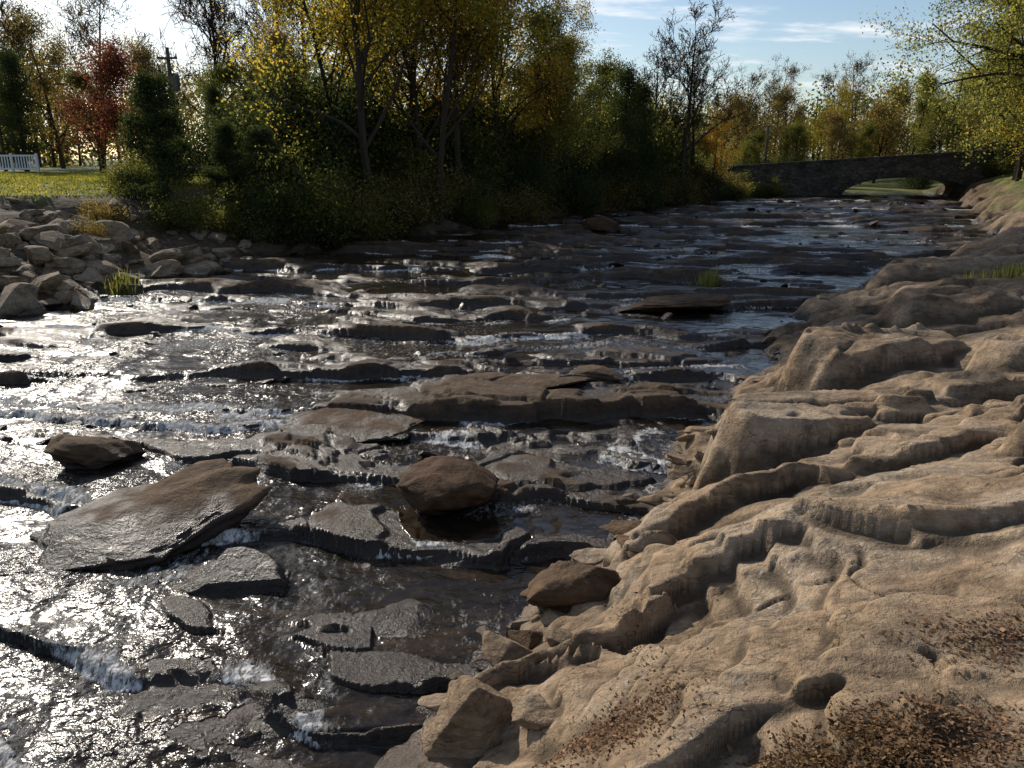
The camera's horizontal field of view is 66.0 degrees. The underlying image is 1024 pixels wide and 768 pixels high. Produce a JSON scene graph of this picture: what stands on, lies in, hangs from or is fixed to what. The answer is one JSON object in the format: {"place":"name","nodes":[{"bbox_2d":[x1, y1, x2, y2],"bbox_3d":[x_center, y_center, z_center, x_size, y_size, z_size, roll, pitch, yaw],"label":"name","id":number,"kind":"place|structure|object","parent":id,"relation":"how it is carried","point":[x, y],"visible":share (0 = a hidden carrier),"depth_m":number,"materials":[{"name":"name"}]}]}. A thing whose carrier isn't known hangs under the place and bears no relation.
{"place":"outdoors","nodes":[
{"label":"outdoors","id":0,"kind":"place"},
{"bbox_2d":[0,171,236,200],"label":"lawn grass","id":1,"kind":"structure","parent":0,"point":[24,179],"depth_m":27.79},
{"bbox_2d":[0,194,996,767],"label":"river water","id":2,"kind":"structure","parent":0,"point":[78,648],"depth_m":8.11,"materials":[{"name":"liquid"}]},
{"bbox_2d":[170,547,290,596],"bbox_3d":[-2.393,1.710,6.681,0.995,0.476,0.694,-6,17,-21],"label":"rock slab","id":3,"kind":"object","parent":2,"relation":"in","point":[235,571],"visible":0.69,"depth_m":6.61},
{"bbox_2d":[331,598,434,637],"bbox_3d":[-0.941,1.935,6.041,0.817,0.276,0.658,-8,18,-26],"label":"rock slab","id":4,"kind":"object","parent":2,"relation":"in","point":[409,617],"visible":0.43,"depth_m":6.07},
{"bbox_2d":[491,373,594,388],"bbox_3d":[0.034,0.004,11.558,2.434,0.186,0.816,-4,16,-13],"label":"rock slab","id":5,"kind":"object","parent":2,"relation":"in","point":[526,381],"visible":0.35,"depth_m":11.52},
{"bbox_2d":[0,157,1023,767],"bbox_3d":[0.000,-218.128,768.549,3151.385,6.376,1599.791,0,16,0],"label":"ground","id":6,"kind":"structure","parent":0,"point":[896,381],"depth_m":7.17,"materials":[{"name":"stone"}]},
{"bbox_2d":[0,47,52,170],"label":"cedar tree","id":7,"kind":"object","parent":6,"relation":"on","point":[10,64],"visible":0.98,"depth_m":45.09,"materials":[{"name":"green plant"}]},
{"bbox_2d":[0,0,57,167],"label":"tree","id":8,"kind":"object","parent":6,"relation":"on","point":[8,23],"visible":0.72,"depth_m":51.71,"materials":[{"name":"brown plant"}]},
{"bbox_2d":[0,0,86,168],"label":"autumn tree","id":9,"kind":"object","parent":6,"relation":"on","point":[60,56],"visible":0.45,"depth_m":56.99,"materials":[{"name":"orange plant"}]},
{"bbox_2d":[43,29,142,172],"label":"red maple tree","id":10,"kind":"object","parent":6,"relation":"on","point":[109,71],"visible":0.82,"depth_m":40.78,"materials":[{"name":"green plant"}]},
{"bbox_2d":[27,0,159,168],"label":"bare tree","id":11,"kind":"object","parent":6,"relation":"on","point":[78,32],"visible":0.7,"depth_m":52.50,"materials":[{"name":"brown plant"}]},
{"bbox_2d":[56,55,131,169],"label":"tree","id":12,"kind":"object","parent":6,"relation":"on","point":[78,79],"visible":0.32,"depth_m":50.57,"materials":[{"name":"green plant"}]},
{"bbox_2d":[44,434,146,469],"bbox_3d":[-4.799,0.799,9.133,1.041,0.461,0.618,-7,17,-22],"label":"rock slab","id":13,"kind":"object","parent":6,"relation":"on","point":[66,451],"visible":0.84,"depth_m":8.92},
{"bbox_2d":[73,193,131,224],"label":"shrub","id":14,"kind":"object","parent":6,"relation":"on","point":[95,216],"visible":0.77,"depth_m":23.16,"materials":[{"name":"yellow plant"}]},
{"bbox_2d":[89,138,159,199],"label":"shrub","id":15,"kind":"object","parent":6,"relation":"on","point":[119,188],"visible":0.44,"depth_m":25.77,"materials":[{"name":"green plant"}]},
{"bbox_2d":[0,190,274,318],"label":"riprap rocks","id":16,"kind":"object","parent":6,"relation":"on","point":[89,259],"visible":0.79,"depth_m":19.73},
{"bbox_2d":[29,458,270,570],"bbox_3d":[-3.406,1.348,7.478,2.184,0.709,1.329,-8,18,-26],"label":"rock slab","id":17,"kind":"object","parent":6,"relation":"on","point":[197,505],"visible":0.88,"depth_m":7.33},
{"bbox_2d":[109,64,206,205],"bbox_3d":[-11.204,-7.500,24.930,3.055,4.889,3.084,9,18,29],"label":"cedar tree","id":18,"kind":"object","parent":6,"relation":"on","point":[164,152],"visible":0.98,"depth_m":24.43,"materials":[{"name":"green plant"}]},
{"bbox_2d":[118,29,208,139],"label":"autumn tree","id":19,"kind":"object","parent":6,"relation":"on","point":[143,53],"visible":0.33,"depth_m":53.52,"materials":[{"name":"green plant"}]},
{"bbox_2d":[132,169,230,238],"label":"shrub","id":20,"kind":"object","parent":6,"relation":"on","point":[181,213],"visible":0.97,"depth_m":24.25,"materials":[{"name":"green plant"}]},
{"bbox_2d":[164,0,256,114],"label":"bare tree","id":21,"kind":"object","parent":6,"relation":"on","point":[224,37],"visible":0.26,"depth_m":55.66,"materials":[{"name":"brown plant"}]},
{"bbox_2d":[199,80,225,145],"bbox_3d":[-14.848,-12.890,40.137,2.488,4.897,2.337,2,16,8],"label":"cedar tree","id":22,"kind":"object","parent":6,"relation":"on","point":[212,93],"visible":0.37,"depth_m":39.48,"materials":[{"name":"green plant"}]},
{"bbox_2d":[181,94,257,191],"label":"shrub","id":23,"kind":"object","parent":6,"relation":"on","point":[201,155],"visible":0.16,"depth_m":29.89,"materials":[{"name":"green plant"}]},
{"bbox_2d":[191,53,248,138],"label":"green tree","id":24,"kind":"object","parent":6,"relation":"on","point":[224,81],"visible":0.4,"depth_m":46.49,"materials":[{"name":"green plant"}]},
{"bbox_2d":[195,117,254,208],"bbox_3d":[-9.519,-7.084,26.356,2.220,3.520,2.200,2,16,5],"label":"cedar tree","id":25,"kind":"object","parent":6,"relation":"on","point":[225,155],"visible":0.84,"depth_m":25.96,"materials":[{"name":"green plant"}]},
{"bbox_2d":[153,0,301,115],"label":"bare tree","id":26,"kind":"object","parent":6,"relation":"on","point":[212,23],"visible":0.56,"depth_m":47.99,"materials":[{"name":"brown plant"}]},
{"bbox_2d":[210,174,284,245],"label":"shrub","id":27,"kind":"object","parent":6,"relation":"on","point":[232,219],"visible":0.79,"depth_m":24.98,"materials":[{"name":"green plant"}]},
{"bbox_2d":[160,0,344,94],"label":"bare tree","id":28,"kind":"object","parent":6,"relation":"on","point":[254,19],"visible":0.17,"depth_m":47.66,"materials":[{"name":"brown plant"}]},
{"bbox_2d":[231,121,291,206],"bbox_3d":[-8.380,-6.925,26.711,2.383,3.813,2.406,-5,17,-18],"label":"cedar tree","id":29,"kind":"object","parent":6,"relation":"on","point":[258,135],"visible":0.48,"depth_m":26.26,"materials":[{"name":"green plant"}]},
{"bbox_2d":[227,171,327,251],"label":"shrub","id":30,"kind":"object","parent":6,"relation":"on","point":[277,231],"visible":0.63,"depth_m":25.22,"materials":[{"name":"green plant"}]},
{"bbox_2d":[206,73,361,189],"bbox_3d":[-8.442,-8.984,29.892,5.959,5.306,6.262,-1,16,-4],"label":"shrub","id":31,"kind":"object","parent":6,"relation":"on","point":[335,154],"visible":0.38,"depth_m":28.76,"materials":[{"name":"green plant"}]},
{"bbox_2d":[206,58,371,184],"bbox_3d":[-8.431,-9.306,30.343,7.118,5.918,6.219,-5,17,-17],"label":"shrub","id":32,"kind":"object","parent":6,"relation":"on","point":[292,117],"visible":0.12,"depth_m":29.36,"materials":[{"name":"green plant"}]},
{"bbox_2d":[189,0,394,105],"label":"bare tree","id":33,"kind":"object","parent":6,"relation":"on","point":[242,31],"visible":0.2,"depth_m":50.18,"materials":[{"name":"brown plant"}]},
{"bbox_2d":[195,40,397,178],"bbox_3d":[-8.496,-10.031,31.016,7.647,6.520,7.278,-7,17,-22],"label":"shrub","id":34,"kind":"object","parent":6,"relation":"on","point":[319,95],"visible":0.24,"depth_m":29.87,"materials":[{"name":"green plant"}]},
{"bbox_2d":[245,10,348,101],"bbox_3d":[-10.709,-14.369,39.796,4.271,8.054,6.015,-25,29,-56],"label":"autumn tree","id":35,"kind":"object","parent":6,"relation":"on","point":[271,32],"visible":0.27,"depth_m":38.59,"materials":[{"name":"yellow plant"}]},
{"bbox_2d":[236,131,359,255],"bbox_3d":[-7.080,-6.164,26.129,3.921,4.263,4.488,-5,17,-17],"label":"shrub","id":36,"kind":"object","parent":6,"relation":"on","point":[287,190],"visible":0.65,"depth_m":25.42,"materials":[{"name":"green plant"}]},
{"bbox_2d":[212,0,402,111],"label":"yellow tree","id":37,"kind":"object","parent":6,"relation":"on","point":[280,4],"visible":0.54,"depth_m":29.29,"materials":[{"name":"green plant"}]},
{"bbox_2d":[269,127,370,206],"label":"shrub","id":38,"kind":"object","parent":6,"relation":"on","point":[308,173],"visible":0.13,"depth_m":27.82,"materials":[{"name":"green plant"}]},
{"bbox_2d":[278,155,412,249],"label":"shrub","id":39,"kind":"object","parent":6,"relation":"on","point":[339,205],"visible":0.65,"depth_m":26.13,"materials":[{"name":"green plant"}]},
{"bbox_2d":[198,0,495,196],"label":"yellow tree","id":40,"kind":"object","parent":6,"relation":"on","point":[361,64],"visible":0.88,"depth_m":27.99,"materials":[{"name":"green plant"}]},
{"bbox_2d":[298,160,396,241],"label":"shrub","id":41,"kind":"object","parent":6,"relation":"on","point":[363,197],"visible":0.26,"depth_m":27.35,"materials":[{"name":"green plant"}]},
{"bbox_2d":[278,407,426,442],"bbox_3d":[-2.051,0.570,10.130,1.886,0.268,1.260,0,16,0],"label":"rock slab","id":42,"kind":"object","parent":6,"relation":"on","point":[363,425],"visible":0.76,"depth_m":10.12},
{"bbox_2d":[302,49,446,185],"bbox_3d":[-6.320,-10.593,33.471,7.413,6.736,7.055,-5,17,-16],"label":"shrub","id":43,"kind":"object","parent":6,"relation":"on","point":[382,91],"visible":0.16,"depth_m":32.06,"materials":[{"name":"green plant"}]},
{"bbox_2d":[315,92,452,197],"bbox_3d":[-5.370,-9.394,32.721,6.205,5.338,5.421,-3,16,-10],"label":"shrub","id":44,"kind":"object","parent":6,"relation":"on","point":[408,154],"visible":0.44,"depth_m":31.56,"materials":[{"name":"green plant"}]},
{"bbox_2d":[345,167,437,234],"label":"shrub","id":45,"kind":"object","parent":6,"relation":"on","point":[385,198],"visible":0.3,"depth_m":29.00,"materials":[{"name":"green plant"}]},
{"bbox_2d":[358,153,467,235],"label":"shrub","id":46,"kind":"object","parent":6,"relation":"on","point":[420,195],"visible":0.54,"depth_m":30.08,"materials":[{"name":"green plant"}]},
{"bbox_2d":[312,1,519,150],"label":"yellow tree","id":47,"kind":"object","parent":6,"relation":"on","point":[410,97],"visible":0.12,"depth_m":33.72,"materials":[{"name":"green plant"}]},
{"bbox_2d":[297,0,542,183],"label":"yellow tree","id":48,"kind":"object","parent":6,"relation":"on","point":[411,77],"visible":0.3,"depth_m":30.53,"materials":[{"name":"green plant"}]},
{"bbox_2d":[385,153,466,226],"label":"shrub","id":49,"kind":"object","parent":6,"relation":"on","point":[435,204],"visible":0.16,"depth_m":31.23,"materials":[{"name":"green plant"}]},
{"bbox_2d":[308,0,582,225],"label":"yellow tree","id":50,"kind":"object","parent":6,"relation":"on","point":[451,66],"visible":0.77,"depth_m":29.37,"materials":[{"name":"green plant"}]},
{"bbox_2d":[395,456,499,515],"bbox_3d":[-0.649,1.029,7.894,1.044,0.540,0.895,0,16,0],"label":"boulder","id":51,"kind":"object","parent":6,"relation":"on","point":[441,485],"visible":0.99,"depth_m":7.63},
{"bbox_2d":[380,81,521,181],"bbox_3d":[-3.530,-10.644,35.479,6.837,5.732,7.185,13,20,38],"label":"shrub","id":52,"kind":"object","parent":6,"relation":"on","point":[448,152],"visible":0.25,"depth_m":34.02,"materials":[{"name":"green plant"}]},
{"bbox_2d":[378,0,541,217],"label":"orange tree","id":53,"kind":"object","parent":6,"relation":"on","point":[456,141],"visible":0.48,"depth_m":32.41,"materials":[{"name":"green plant"}]},
{"bbox_2d":[421,675,512,758],"bbox_3d":[-0.204,1.894,4.323,0.586,0.602,0.399,-15,22,-42],"label":"tan boulder","id":54,"kind":"object","parent":6,"relation":"on","point":[472,718],"visible":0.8,"depth_m":4.19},
{"bbox_2d":[420,76,527,196],"bbox_3d":[-2.690,-10.740,36.164,6.344,6.445,7.261,3,16,9],"label":"shrub","id":55,"kind":"object","parent":6,"relation":"on","point":[485,151],"visible":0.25,"depth_m":34.85,"materials":[{"name":"green plant"}]},
{"bbox_2d":[447,174,503,228],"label":"shrub","id":56,"kind":"object","parent":6,"relation":"on","point":[481,214],"visible":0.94,"depth_m":32.35,"materials":[{"name":"green plant"}]},
{"bbox_2d":[452,0,541,121],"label":"yellow tree","id":57,"kind":"object","parent":6,"relation":"on","point":[508,62],"visible":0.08,"depth_m":39.50,"materials":[{"name":"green plant"}]},
{"bbox_2d":[0,199,995,464],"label":"stream stones","id":58,"kind":"object","parent":6,"relation":"on","point":[286,379],"visible":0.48,"depth_m":19.47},
{"bbox_2d":[0,45,1013,167],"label":"distant trees","id":59,"kind":"object","parent":6,"relation":"on","point":[52,159],"visible":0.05,"depth_m":88.53,"materials":[{"name":"green plant"}]},
{"bbox_2d":[482,630,532,666],"bbox_3d":[0.009,1.817,4.867,0.601,0.423,0.292,12,20,35],"label":"tan boulder","id":60,"kind":"object","parent":6,"relation":"on","point":[496,648],"visible":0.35,"depth_m":4.87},
{"bbox_2d":[427,0,596,184],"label":"orange tree","id":61,"kind":"object","parent":6,"relation":"on","point":[528,109],"visible":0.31,"depth_m":34.69,"materials":[{"name":"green plant"}]},
{"bbox_2d":[491,162,562,216],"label":"shrub","id":62,"kind":"object","parent":6,"relation":"on","point":[513,182],"visible":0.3,"depth_m":35.63,"materials":[{"name":"green plant"}]},
{"bbox_2d":[494,144,563,212],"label":"shrub","id":63,"kind":"object","parent":6,"relation":"on","point":[540,173],"visible":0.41,"depth_m":35.75,"materials":[{"name":"green plant"}]},
{"bbox_2d":[490,177,570,223],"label":"shrub","id":64,"kind":"object","parent":6,"relation":"on","point":[525,209],"visible":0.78,"depth_m":34.50,"materials":[{"name":"green plant"}]},
{"bbox_2d":[459,0,604,145],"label":"yellow tree","id":65,"kind":"object","parent":6,"relation":"on","point":[574,46],"visible":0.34,"depth_m":36.62,"materials":[{"name":"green plant"}]},
{"bbox_2d":[511,693,557,730],"bbox_3d":[0.122,1.725,4.171,0.252,0.124,0.271,0,16,0],"label":"flat stone","id":66,"kind":"object","parent":6,"relation":"on","point":[536,711],"visible":1,"depth_m":4.11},
{"bbox_2d":[494,0,620,207],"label":"green tree","id":67,"kind":"object","parent":6,"relation":"on","point":[539,77],"visible":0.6,"depth_m":36.15,"materials":[{"name":"green plant"}]},
{"bbox_2d":[522,27,611,185],"bbox_3d":[2.139,-12.884,38.902,5.297,8.881,5.755,-7,17,-24],"label":"green tree","id":68,"kind":"object","parent":6,"relation":"on","point":[566,158],"visible":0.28,"depth_m":37.62,"materials":[{"name":"green plant"}]},
{"bbox_2d":[513,30,620,212],"bbox_3d":[2.974,-12.196,37.125,4.106,8.779,6.618,-14,21,-40],"label":"yellow tree","id":69,"kind":"object","parent":6,"relation":"on","point":[569,116],"visible":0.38,"depth_m":37.11,"materials":[{"name":"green plant"}]},
{"bbox_2d":[520,560,618,612],"bbox_3d":[0.476,1.557,5.869,0.833,0.541,0.566,0,16,0],"label":"tan boulder","id":70,"kind":"object","parent":6,"relation":"on","point":[563,586],"visible":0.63,"depth_m":5.64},
{"bbox_2d":[559,364,624,383],"bbox_3d":[1.131,-0.121,11.905,1.034,0.252,0.664,-4,16,-13],"label":"rock slab","id":71,"kind":"object","parent":6,"relation":"on","point":[598,373],"visible":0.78,"depth_m":11.75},
{"bbox_2d":[572,41,632,139],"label":"green tree","id":72,"kind":"object","parent":6,"relation":"on","point":[604,73],"visible":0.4,"depth_m":43.80,"materials":[{"name":"green plant"}]},
{"bbox_2d":[593,163,654,210],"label":"shrub","id":73,"kind":"object","parent":6,"relation":"on","point":[620,196],"visible":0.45,"depth_m":40.66,"materials":[{"name":"green plant"}]},
{"bbox_2d":[595,57,657,206],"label":"cedar tree","id":74,"kind":"object","parent":6,"relation":"on","point":[627,79],"visible":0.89,"depth_m":40.50,"materials":[{"name":"green plant"}]},
{"bbox_2d":[617,77,668,202],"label":"cedar tree","id":75,"kind":"object","parent":6,"relation":"on","point":[647,96],"visible":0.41,"depth_m":42.56,"materials":[{"name":"green plant"}]},
{"bbox_2d":[614,166,672,210],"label":"shrub","id":76,"kind":"object","parent":6,"relation":"on","point":[655,193],"visible":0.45,"depth_m":41.74,"materials":[{"name":"green plant"}]},
{"bbox_2d":[418,279,869,712],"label":"bank stones","id":77,"kind":"object","parent":6,"relation":"on","point":[433,702],"visible":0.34,"depth_m":7.87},
{"bbox_2d":[585,26,707,138],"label":"bare tree","id":78,"kind":"object","parent":6,"relation":"on","point":[655,86],"visible":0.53,"depth_m":44.99,"materials":[{"name":"brown plant"}]},
{"bbox_2d":[602,79,698,182],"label":"tree","id":79,"kind":"object","parent":6,"relation":"on","point":[671,149],"visible":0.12,"depth_m":45.26,"materials":[{"name":"green plant"}]},
{"bbox_2d":[614,294,734,312],"bbox_3d":[3.435,-1.677,16.732,2.680,0.404,1.055,0,16,0],"label":"rock slab","id":80,"kind":"object","parent":6,"relation":"on","point":[665,303],"visible":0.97,"depth_m":16.49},
{"bbox_2d":[658,37,739,176],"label":"bare tree","id":81,"kind":"object","parent":6,"relation":"on","point":[703,100],"visible":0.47,"depth_m":46.54,"materials":[{"name":"brown plant"}]},
{"bbox_2d":[674,154,730,202],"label":"shrub","id":82,"kind":"object","parent":6,"relation":"on","point":[717,189],"visible":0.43,"depth_m":46.63,"materials":[{"name":"green plant"}]},
{"bbox_2d":[643,0,769,205],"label":"bare tree","id":83,"kind":"object","parent":6,"relation":"on","point":[691,80],"visible":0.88,"depth_m":43.36,"materials":[{"name":"brown plant"}]},
{"bbox_2d":[690,106,743,202],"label":"orange tree","id":84,"kind":"object","parent":6,"relation":"on","point":[715,146],"visible":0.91,"depth_m":47.12,"materials":[{"name":"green plant"}]},
{"bbox_2d":[713,63,775,151],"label":"bare tree","id":85,"kind":"object","parent":6,"relation":"on","point":[753,79],"visible":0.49,"depth_m":71.15,"materials":[{"name":"brown plant"}]},
{"bbox_2d":[475,423,1023,767],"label":"leaf litter","id":86,"kind":"object","parent":6,"relation":"on","point":[878,752],"visible":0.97,"depth_m":2.90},
{"bbox_2d":[716,88,784,164],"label":"autumn tree","id":87,"kind":"object","parent":6,"relation":"on","point":[746,120],"visible":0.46,"depth_m":66.44,"materials":[{"name":"yellow plant"}]},
{"bbox_2d":[732,127,768,164],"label":"green tree","id":88,"kind":"object","parent":6,"relation":"on","point":[759,137],"visible":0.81,"depth_m":59.02,"materials":[{"name":"green plant"}]},
{"bbox_2d":[748,48,812,157],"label":"bare tree","id":89,"kind":"object","parent":6,"relation":"on","point":[792,72],"visible":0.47,"depth_m":76.08,"materials":[{"name":"brown plant"}]},
{"bbox_2d":[759,78,814,161],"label":"autumn tree","id":90,"kind":"object","parent":6,"relation":"on","point":[782,100],"visible":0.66,"depth_m":69.41,"materials":[{"name":"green plant"}]},
{"bbox_2d":[769,116,815,161],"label":"green tree","id":91,"kind":"object","parent":6,"relation":"on","point":[796,128],"visible":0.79,"depth_m":62.92,"materials":[{"name":"green plant"}]},
{"bbox_2d":[795,76,864,159],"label":"yellow tree","id":92,"kind":"object","parent":6,"relation":"on","point":[820,137],"visible":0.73,"depth_m":71.79,"materials":[{"name":"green plant"}]},
{"bbox_2d":[809,60,869,158],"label":"bare tree","id":93,"kind":"object","parent":6,"relation":"on","point":[827,78],"visible":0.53,"depth_m":73.69,"materials":[{"name":"brown plant"}]},
{"bbox_2d":[818,106,861,159],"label":"autumn tree","id":94,"kind":"object","parent":6,"relation":"on","point":[834,120],"visible":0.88,"depth_m":65.02,"materials":[{"name":"green plant"}]},
{"bbox_2d":[819,49,886,155],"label":"bare tree","id":95,"kind":"object","parent":6,"relation":"on","point":[857,65],"visible":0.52,"depth_m":78.86,"materials":[{"name":"brown plant"}]},
{"bbox_2d":[847,115,880,184],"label":"green tree","id":96,"kind":"object","parent":6,"relation":"on","point":[867,130],"visible":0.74,"depth_m":66.41,"materials":[{"name":"green plant"}]},
{"bbox_2d":[715,148,1023,195],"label":"stone arch bridge","id":97,"kind":"structure","parent":6,"relation":"on","point":[833,177],"depth_m":52.64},
{"bbox_2d":[845,74,922,182],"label":"autumn tree","id":98,"kind":"object","parent":6,"relation":"on","point":[884,126],"visible":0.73,"depth_m":67.74,"materials":[{"name":"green plant"}]},
{"bbox_2d":[895,65,947,154],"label":"green tree","id":99,"kind":"object","parent":6,"relation":"on","point":[921,111],"visible":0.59,"depth_m":71.72,"materials":[{"name":"green plant"}]},
{"bbox_2d":[859,0,1023,180],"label":"oak tree","id":100,"kind":"object","parent":6,"relation":"on","point":[973,88],"visible":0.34,"depth_m":44.29,"materials":[{"name":"green plant"}]},
{"bbox_2d":[911,94,971,153],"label":"green tree","id":101,"kind":"object","parent":6,"relation":"on","point":[928,142],"visible":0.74,"depth_m":63.70,"materials":[{"name":"green plant"}]},
{"bbox_2d":[862,0,1023,149],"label":"oak tree","id":102,"kind":"object","parent":6,"relation":"on","point":[1013,73],"visible":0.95,"depth_m":38.33,"materials":[{"name":"green plant"}]},
{"bbox_2d":[938,58,992,148],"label":"autumn tree","id":103,"kind":"object","parent":6,"relation":"on","point":[971,123],"visible":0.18,"depth_m":65.89,"materials":[{"name":"green plant"}]},
{"bbox_2d":[917,1,1023,175],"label":"oak tree","id":104,"kind":"object","parent":6,"relation":"on","point":[963,145],"visible":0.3,"depth_m":47.17,"materials":[{"name":"green plant"}]},
{"bbox_2d":[958,0,1023,146],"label":"oak tree","id":105,"kind":"object","parent":6,"relation":"on","point":[1008,105],"visible":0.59,"depth_m":39.69,"materials":[{"name":"green plant"}]},
{"bbox_2d":[968,72,1023,181],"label":"willow tree","id":106,"kind":"object","parent":6,"relation":"on","point":[1019,170],"visible":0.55,"depth_m":42.68,"materials":[{"name":"green plant"}]},
{"bbox_2d":[0,0,1023,159],"label":"sky","id":107,"kind":"structure","parent":0,"point":[820,34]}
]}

